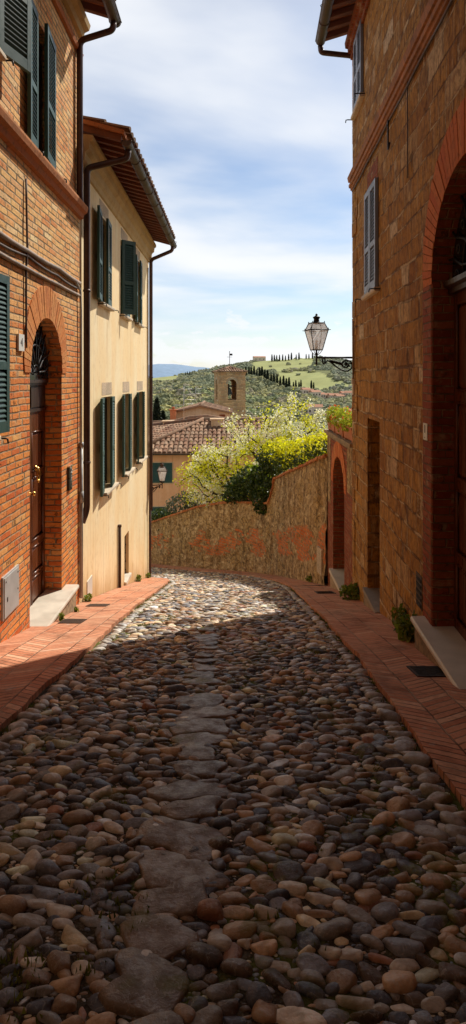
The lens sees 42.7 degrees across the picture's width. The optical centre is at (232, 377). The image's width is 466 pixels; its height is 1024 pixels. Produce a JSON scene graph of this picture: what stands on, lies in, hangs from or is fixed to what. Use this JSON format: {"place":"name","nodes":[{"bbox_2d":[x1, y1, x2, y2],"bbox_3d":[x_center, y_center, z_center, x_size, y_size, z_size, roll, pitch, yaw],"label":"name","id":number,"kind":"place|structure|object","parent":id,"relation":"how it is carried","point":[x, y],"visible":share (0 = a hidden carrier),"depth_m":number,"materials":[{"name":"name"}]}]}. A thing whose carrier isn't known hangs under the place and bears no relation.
{"place":"outdoors","nodes":[
{"label":"outdoors","id":0,"kind":"place"},
{"bbox_2d":[0,577,169,730],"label":"pavement","id":1,"kind":"structure","parent":0,"point":[35,661],"depth_m":5.28,"materials":[{"name":"brick"}]},
{"bbox_2d":[58,612,64,620],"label":"weed","id":2,"kind":"object","parent":1,"relation":"on","point":[61,616],"visible":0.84,"depth_m":6.59,"materials":[{"name":"green plant"}]},
{"bbox_2d":[58,619,86,623],"bbox_3d":[-1.760,2.676,6.550,0.250,0.082,0.280,0,0,0],"label":"drain grate","id":3,"kind":"object","parent":1,"relation":"on","point":[72,621],"visible":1,"depth_m":6.50,"materials":[{"name":"metal"}]},
{"bbox_2d":[84,593,91,601],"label":"weed","id":4,"kind":"object","parent":1,"relation":"on","point":[87,597],"visible":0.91,"depth_m":8.40,"materials":[{"name":"green plant"}]},
{"bbox_2d":[85,604,109,606],"bbox_3d":[-1.800,3.035,7.950,0.270,0.081,0.260,0,0,0],"label":"drain grate","id":5,"kind":"object","parent":1,"relation":"on","point":[97,605],"visible":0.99,"depth_m":7.87,"materials":[{"name":"metal"}]},
{"bbox_2d":[135,574,141,581],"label":"weed","id":6,"kind":"object","parent":1,"relation":"on","point":[138,578],"visible":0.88,"depth_m":12.89,"materials":[{"name":"green plant"}]},
{"bbox_2d":[153,364,208,377],"bbox_3d":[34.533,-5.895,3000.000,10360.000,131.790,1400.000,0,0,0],"label":"hills","id":7,"kind":"structure","parent":0,"point":[163,370],"depth_m":2889.80,"materials":[{"name":"blue"}]},
{"bbox_2d":[83,0,352,367],"label":"sky","id":8,"kind":"structure","parent":0,"point":[235,114],"materials":[{"name":"blue"}]},
{"bbox_2d":[0,567,465,1023],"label":"road","id":9,"kind":"structure","parent":0,"point":[277,995],"depth_m":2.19,"materials":[{"name":"grey stone"}]},
{"bbox_2d":[0,0,121,642],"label":"brick house","id":10,"kind":"structure","parent":9,"relation":"on","point":[42,42],"depth_m":6.79,"materials":[{"name":"brick"}]},
{"bbox_2d":[0,273,9,443],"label":"window","id":11,"kind":"structure","parent":10,"relation":"in","point":[4,280],"depth_m":5.34,"materials":[{"name":"green wood"}]},
{"bbox_2d":[1,564,18,621],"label":"meter box","id":12,"kind":"object","parent":10,"relation":"attached to","point":[9,591],"visible":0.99,"depth_m":5.53,"materials":[{"name":"grey metal"}]},
{"bbox_2d":[4,566,18,618],"bbox_3d":[-2.078,2.013,5.600,0.008,0.365,0.360,0,0,0],"label":"door","id":13,"kind":"structure","parent":12,"relation":"in","point":[11,588],"depth_m":5.58,"materials":[{"name":"grey metal"}]},
{"bbox_2d":[0,0,30,73],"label":"window","id":14,"kind":"structure","parent":10,"relation":"in","point":[15,15],"depth_m":5.43,"materials":[{"name":"green wood"}]},
{"bbox_2d":[17,334,23,350],"bbox_3d":[-2.088,-0.345,5.865,0.028,0.165,0.150,0,0,0],"label":"number plaque","id":15,"kind":"object","parent":10,"relation":"attached to","point":[20,342],"visible":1,"depth_m":5.83,"materials":[{"name":"white ceramic"}]},
{"bbox_2d":[25,179,27,347],"bbox_3d":[-2.076,-1.150,6.003,0.031,1.700,0.027,0,0,0],"label":"wall cable","id":16,"kind":"object","parent":10,"relation":"attached to","point":[26,209],"depth_m":5.99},
{"bbox_2d":[30,410,44,606],"bbox_3d":[-2.300,1.511,7.017,0.120,2.222,0.565,0,0,0],"label":"door leaf","id":17,"kind":"structure","parent":10,"relation":"in","point":[37,419],"depth_m":7.03,"materials":[{"name":"brown wood"}]},
{"bbox_2d":[0,243,78,289],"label":"wall cable","id":18,"kind":"object","parent":10,"relation":"attached to","point":[32,259],"depth_m":6.32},
{"bbox_2d":[0,251,80,296],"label":"wall cable","id":19,"kind":"object","parent":10,"relation":"attached to","point":[18,264],"depth_m":6.24,"materials":[{"name":"black plastic"}]},
{"bbox_2d":[0,231,81,284],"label":"wall cable","id":20,"kind":"object","parent":10,"relation":"attached to","point":[11,241],"depth_m":6.22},
{"bbox_2d":[27,0,66,182],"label":"window","id":21,"kind":"structure","parent":10,"relation":"in","point":[35,84],"depth_m":6.45,"materials":[{"name":"green wood"}]},
{"bbox_2d":[67,464,72,490],"bbox_3d":[-2.081,1.278,7.620,0.042,0.315,0.140,0,0,0],"label":"intercom","id":22,"kind":"object","parent":10,"relation":"attached to","point":[69,477],"visible":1,"depth_m":7.56,"materials":[{"name":"metal"}]},
{"bbox_2d":[76,282,81,443],"bbox_3d":[-2.067,-0.191,7.979,0.033,2.183,0.269,0,0,1],"label":"wall cable","id":23,"kind":"object","parent":10,"relation":"attached to","point":[80,297],"depth_m":8.09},
{"bbox_2d":[79,442,83,597],"bbox_3d":[-2.070,1.940,8.130,0.066,2.120,0.066,0,0,22],"label":"conduit","id":24,"kind":"object","parent":10,"relation":"attached to","point":[81,492],"visible":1,"depth_m":8.11,"materials":[{"name":"grey metal"}]},
{"bbox_2d":[79,115,176,602],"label":"yellow house","id":25,"kind":"structure","parent":9,"relation":"on","point":[124,224],"depth_m":10.44,"materials":[{"name":"paint"}]},
{"bbox_2d":[87,575,91,593],"bbox_3d":[-2.114,3.085,8.770,0.022,0.270,0.300,0,0,0],"label":"utility hatch","id":26,"kind":"object","parent":25,"relation":"attached to","point":[89,585],"visible":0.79,"depth_m":8.74,"materials":[{"name":"beige metal"}]},
{"bbox_2d":[97,199,118,312],"bbox_3d":[-2.109,-1.977,9.624,0.282,1.726,1.328,0,0,0],"label":"window","id":27,"kind":"structure","parent":25,"relation":"in","point":[102,210],"depth_m":9.71,"materials":[{"name":"green wood"}]},
{"bbox_2d":[100,382,121,497],"bbox_3d":[-2.109,0.998,9.844,0.282,1.836,1.408,0,0,0],"label":"window","id":28,"kind":"structure","parent":25,"relation":"in","point":[107,386],"depth_m":10.00,"materials":[{"name":"green wood"}]},
{"bbox_2d":[118,524,121,587],"bbox_3d":[-2.080,3.278,10.940,0.066,1.157,0.066,0,0,23],"label":"conduit","id":29,"kind":"object","parent":25,"relation":"attached to","point":[119,555],"visible":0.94,"depth_m":10.92,"materials":[{"name":"metal"}]},
{"bbox_2d":[120,228,135,322],"bbox_3d":[-2.055,-1.977,11.610,0.391,1.726,0.996,0,0,0],"label":"window","id":30,"kind":"structure","parent":25,"relation":"in","point":[128,248],"depth_m":11.32,"materials":[{"name":"green wood"}]},
{"bbox_2d":[124,536,131,584],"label":"cellar window","id":31,"kind":"structure","parent":25,"relation":"in","point":[127,576],"depth_m":11.95,"materials":[{"name":"metal"}]},
{"bbox_2d":[121,382,136,478],"bbox_3d":[-2.109,0.998,11.634,0.282,1.836,1.348,0,0,0],"label":"window","id":32,"kind":"structure","parent":25,"relation":"in","point":[126,473],"depth_m":11.69,"materials":[{"name":"green wood"}]},
{"bbox_2d":[135,248,146,327],"bbox_3d":[-2.072,-1.977,13.129,0.207,1.726,1.158,0,0,0],"label":"window","id":33,"kind":"structure","parent":25,"relation":"in","point":[139,324],"depth_m":13.20,"materials":[{"name":"green wood"}]},
{"bbox_2d":[136,381,149,465],"bbox_3d":[-2.072,0.998,13.384,0.207,1.836,1.448,0,0,0],"label":"window","id":34,"kind":"structure","parent":25,"relation":"in","point":[139,383],"depth_m":13.56,"materials":[{"name":"green wood"}]},
{"bbox_2d":[153,463,167,491],"bbox_3d":[-1.892,2.540,15.137,0.471,0.776,0.285,0,0,-8],"label":"wall lantern","id":35,"kind":"object","parent":25,"relation":"attached to","point":[162,471],"depth_m":15.07,"materials":[{"name":"white glass"}]},
{"bbox_2d":[151,508,172,530],"bbox_3d":[-2.550,5.575,20.994,0.856,2.077,1.395,0,0,-42],"label":"shrub","id":36,"kind":"object","parent":9,"relation":"on","point":[156,515],"visible":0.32,"depth_m":20.85,"materials":[{"name":"green plant"}]},
{"bbox_2d":[162,490,208,514],"bbox_3d":[-1.638,5.114,21.601,1.872,2.200,1.395,0,0,0],"label":"shrub","id":37,"kind":"object","parent":9,"relation":"on","point":[173,503],"visible":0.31,"depth_m":21.32,"materials":[{"name":"green plant"}]},
{"bbox_2d":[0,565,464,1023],"bbox_3d":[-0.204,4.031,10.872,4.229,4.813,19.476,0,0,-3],"label":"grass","id":38,"kind":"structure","parent":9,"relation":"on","point":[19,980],"depth_m":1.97,"materials":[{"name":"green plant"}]},
{"bbox_2d":[151,454,327,585],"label":"garden wall","id":39,"kind":"structure","parent":9,"relation":"on","point":[286,535],"depth_m":16.56,"materials":[{"name":"stone"}]},
{"bbox_2d":[220,449,287,516],"bbox_3d":[0.639,3.291,17.168,2.449,2.654,1.223,0,0,42],"label":"ivy","id":40,"kind":"object","parent":39,"relation":"attached to","point":[255,485],"visible":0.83,"depth_m":16.81,"materials":[{"name":"green plant"}]},
{"bbox_2d":[257,432,326,474],"bbox_3d":[1.783,2.656,14.514,1.212,3.127,5.049,0,0,-17],"label":"hedge","id":41,"kind":"object","parent":39,"relation":"on","point":[293,457],"visible":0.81,"depth_m":14.87,"materials":[{"name":"yellow plant"}]},
{"bbox_2d":[317,546,327,575],"bbox_3d":[1.794,3.680,11.990,0.130,0.520,0.323,0,0,-9],"label":"utility hatch","id":42,"kind":"object","parent":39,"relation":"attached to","point":[320,563],"visible":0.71,"depth_m":11.84,"materials":[{"name":"metal"}]},
{"bbox_2d":[174,387,327,507],"bbox_3d":[0.752,3.294,19.719,5.446,6.029,3.363,0,0,0],"label":"blossom tree","id":43,"kind":"object","parent":9,"relation":"on","point":[216,487],"visible":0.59,"depth_m":19.34,"materials":[{"name":"green plant"}]},
{"bbox_2d":[315,0,465,688],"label":"stone house","id":44,"kind":"structure","parent":9,"relation":"on","point":[409,320],"depth_m":5.77,"materials":[{"name":"brown stone"}]},
{"bbox_2d":[304,313,351,371],"bbox_3d":[1.460,-0.515,9.091,0.733,0.920,0.338,0,0,-12],"label":"wall lantern","id":45,"kind":"object","parent":44,"relation":"attached to","point":[316,330],"depth_m":8.98,"materials":[{"name":"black glass"}]},
{"bbox_2d":[352,321,353,383],"bbox_3d":[1.823,-0.379,9.010,0.047,0.959,0.046,0,0,0],"label":"wall cable","id":46,"kind":"object","parent":44,"relation":"attached to","point":[352,351],"depth_m":8.99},
{"bbox_2d":[351,378,355,394],"bbox_3d":[1.827,0.130,9.060,0.035,0.260,0.202,0,0,2],"label":"junction box","id":47,"kind":"object","parent":44,"relation":"attached to","point":[353,388],"visible":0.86,"depth_m":8.96,"materials":[{"name":"plastic"}]},
{"bbox_2d":[345,18,364,122],"bbox_3d":[1.816,-4.427,8.598,0.272,1.146,0.862,0,0,2],"label":"window","id":48,"kind":"structure","parent":44,"relation":"in","point":[358,57],"depth_m":8.54,"materials":[{"name":"grey wood"}]},
{"bbox_2d":[355,177,380,302],"bbox_3d":[1.778,-1.737,7.650,0.305,1.426,0.976,0,0,0],"label":"window","id":49,"kind":"structure","parent":44,"relation":"in","point":[371,202],"depth_m":7.59,"materials":[{"name":"grey wood"}]},
{"bbox_2d":[387,120,390,149],"bbox_3d":[1.705,-2.675,6.533,0.026,0.369,0.197,0,0,8],"label":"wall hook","id":50,"kind":"object","parent":44,"relation":"attached to","point":[388,144],"depth_m":6.61,"materials":[{"name":"metal"}]},
{"bbox_2d":[352,0,452,191],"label":"wall cable","id":51,"kind":"object","parent":44,"relation":"attached to","point":[428,44],"depth_m":5.64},
{"bbox_2d":[407,82,407,177],"bbox_3d":[1.706,-2.475,5.830,0.016,1.050,0.012,0,0,0],"label":"wall cable","id":52,"kind":"object","parent":44,"relation":"attached to","point":[407,131],"depth_m":5.83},
{"bbox_2d":[423,423,427,440],"bbox_3d":[1.686,0.470,5.200,0.030,0.145,0.120,0,0,0],"label":"number plaque","id":53,"kind":"object","parent":44,"relation":"attached to","point":[425,431],"visible":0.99,"depth_m":5.19,"materials":[{"name":"white ceramic"}]},
{"bbox_2d":[454,290,465,640],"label":"door leaf","id":54,"kind":"structure","parent":44,"relation":"in","point":[459,298],"depth_m":4.88,"materials":[{"name":"brown wood"}]},
{"bbox_2d":[153,358,351,454],"bbox_3d":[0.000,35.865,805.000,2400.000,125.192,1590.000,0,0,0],"label":"hills","id":55,"kind":"structure","parent":0,"point":[320,379],"depth_m":637.88,"materials":[{"name":"green plant"}]},
{"bbox_2d":[153,397,162,420],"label":"cypress tree","id":56,"kind":"object","parent":55,"relation":"on","point":[157,415],"visible":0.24,"depth_m":44.83,"materials":[{"name":"green plant"}]},
{"bbox_2d":[161,410,165,419],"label":"cypress tree","id":57,"kind":"object","parent":55,"relation":"on","point":[163,417],"visible":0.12,"depth_m":45.91,"materials":[{"name":"green plant"}]},
{"bbox_2d":[153,414,220,422],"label":"house","id":58,"kind":"structure","parent":55,"relation":"on","point":[194,416],"depth_m":40.31,"materials":[{"name":"tile"}]},
{"bbox_2d":[169,400,232,419],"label":"ochre house","id":59,"kind":"structure","parent":55,"relation":"on","point":[204,407],"depth_m":42.00,"materials":[{"name":"paint"}]},
{"bbox_2d":[151,417,281,514],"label":"pink house","id":60,"kind":"structure","parent":55,"relation":"on","point":[173,445],"depth_m":30.43,"materials":[{"name":"paint"}]},
{"bbox_2d":[151,506,168,514],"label":"window","id":61,"kind":"structure","parent":60,"relation":"in","point":[154,507],"depth_m":29.93,"materials":[{"name":"paint"}]},
{"bbox_2d":[153,462,173,483],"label":"window","id":62,"kind":"structure","parent":60,"relation":"in","point":[169,479],"depth_m":29.94,"materials":[{"name":"paint"}]},
{"bbox_2d":[175,389,191,404],"bbox_3d":[-3.050,1.725,37.000,1.516,2.350,0.560,0,0,0],"label":"tv aerial","id":63,"kind":"object","parent":60,"relation":"attached to","point":[182,399],"visible":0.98,"depth_m":36.98,"materials":[{"name":"grey metal"}]},
{"bbox_2d":[192,462,211,483],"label":"window","id":64,"kind":"structure","parent":60,"relation":"in","point":[195,462],"depth_m":29.95,"materials":[{"name":"paint"}]},
{"bbox_2d":[212,351,247,416],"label":"bell tower","id":65,"kind":"structure","parent":55,"relation":"on","point":[234,376],"depth_m":68.64,"materials":[{"name":"stone"}]},
{"bbox_2d":[228,384,235,395],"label":"church bell","id":66,"kind":"object","parent":65,"relation":"hanging from","point":[229,391],"visible":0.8,"depth_m":68.92,"materials":[{"name":"brown metal"}]},
{"bbox_2d":[153,355,352,422],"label":"woodland","id":67,"kind":"object","parent":55,"relation":"on","point":[167,394],"visible":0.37,"depth_m":493.25,"materials":[{"name":"green plant"}]},
{"bbox_2d":[253,356,265,360],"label":"village house","id":68,"kind":"structure","parent":55,"relation":"on","point":[260,358],"depth_m":802.09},
{"bbox_2d":[300,388,310,393],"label":"village house","id":69,"kind":"structure","parent":55,"relation":"on","point":[305,390],"depth_m":497.36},
{"bbox_2d":[307,404,322,415],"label":"village house","id":70,"kind":"structure","parent":55,"relation":"on","point":[311,410],"depth_m":369.23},
{"bbox_2d":[309,390,320,396],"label":"village house","id":71,"kind":"structure","parent":55,"relation":"on","point":[316,393],"depth_m":492.86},
{"bbox_2d":[327,393,337,397],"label":"village house","id":72,"kind":"structure","parent":55,"relation":"on","point":[330,395],"depth_m":498.80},
{"bbox_2d":[333,394,344,397],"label":"village house","id":73,"kind":"structure","parent":55,"relation":"on","point":[339,395],"depth_m":493.12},
{"bbox_2d":[151,563,465,810],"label":"pavement","id":74,"kind":"structure","parent":0,"point":[431,711],"depth_m":4.25,"materials":[{"name":"brick"}]},
{"bbox_2d":[305,573,312,582],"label":"weed","id":75,"kind":"object","parent":74,"relation":"on","point":[308,579],"visible":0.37,"depth_m":12.66,"materials":[{"name":"green plant"}]},
{"bbox_2d":[314,591,335,593],"bbox_3d":[1.520,3.549,9.850,0.300,0.122,0.400,0,0,0],"label":"drain grate","id":76,"kind":"object","parent":74,"relation":"on","point":[324,592],"visible":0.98,"depth_m":9.80,"materials":[{"name":"metal"}]},
{"bbox_2d":[324,429,352,590],"bbox_3d":[2.145,2.860,10.500,0.710,3.680,2.600,0,0,0],"label":"brick portal","id":77,"kind":"object","parent":74,"relation":"on","point":[339,473],"visible":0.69,"depth_m":11.04,"materials":[{"name":"brick"}]},
{"bbox_2d":[327,419,335,432],"bbox_3d":[1.950,0.900,11.300,0.244,0.240,0.784,0,0,0],"label":"flower box","id":78,"kind":"object","parent":77,"relation":"on","point":[332,427],"visible":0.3,"depth_m":11.19,"materials":[{"name":"ceramic"}]},
{"bbox_2d":[325,404,344,426],"bbox_3d":[1.960,0.729,11.312,0.425,0.458,0.910,0,0,0],"label":"geranium","id":79,"kind":"object","parent":78,"relation":"in","point":[331,412],"visible":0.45,"depth_m":11.23,"materials":[{"name":"green plant"}]},
{"bbox_2d":[333,421,343,437],"bbox_3d":[1.950,0.900,10.460,0.244,0.240,0.784,0,0,0],"label":"flower box","id":80,"kind":"object","parent":77,"relation":"on","point":[341,432],"visible":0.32,"depth_m":10.33,"materials":[{"name":"ceramic"}]},
{"bbox_2d":[330,406,351,431],"bbox_3d":[1.935,0.720,10.438,0.406,0.472,0.941,0,0,0],"label":"geranium","id":81,"kind":"object","parent":80,"relation":"in","point":[337,415],"visible":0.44,"depth_m":10.38,"materials":[{"name":"green plant"}]},
{"bbox_2d":[343,426,352,442],"bbox_3d":[1.950,0.900,9.620,0.244,0.240,0.784,0,0,0],"label":"flower box","id":82,"kind":"object","parent":77,"relation":"on","point":[348,435],"visible":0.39,"depth_m":9.48,"materials":[{"name":"ceramic"}]},
{"bbox_2d":[337,408,352,431],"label":"geranium","id":83,"kind":"object","parent":82,"relation":"in","point":[345,421],"visible":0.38,"depth_m":9.58,"materials":[{"name":"green plant"}]},
{"bbox_2d":[339,582,359,599],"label":"weed","id":84,"kind":"object","parent":74,"relation":"on","point":[351,591],"visible":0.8,"depth_m":8.70,"materials":[{"name":"green plant"}]},
{"bbox_2d":[391,603,406,630],"bbox_3d":[1.664,2.408,5.951,0.198,0.341,0.196,0,0,0],"label":"weed","id":85,"kind":"object","parent":74,"relation":"on","point":[399,611],"visible":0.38,"depth_m":5.95,"materials":[{"name":"green plant"}]},
{"bbox_2d":[394,610,416,642],"bbox_3d":[1.629,2.303,5.502,0.283,0.331,0.280,0,0,0],"label":"weed","id":86,"kind":"object","parent":74,"relation":"on","point":[407,627],"visible":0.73,"depth_m":5.47,"materials":[{"name":"green plant"}]},
{"bbox_2d":[406,666,445,676],"bbox_3d":[1.460,2.178,4.420,0.270,0.070,0.270,0,0,0],"label":"drain grate","id":87,"kind":"object","parent":74,"relation":"on","point":[427,671],"visible":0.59,"depth_m":4.40,"materials":[{"name":"metal"}]}
]}

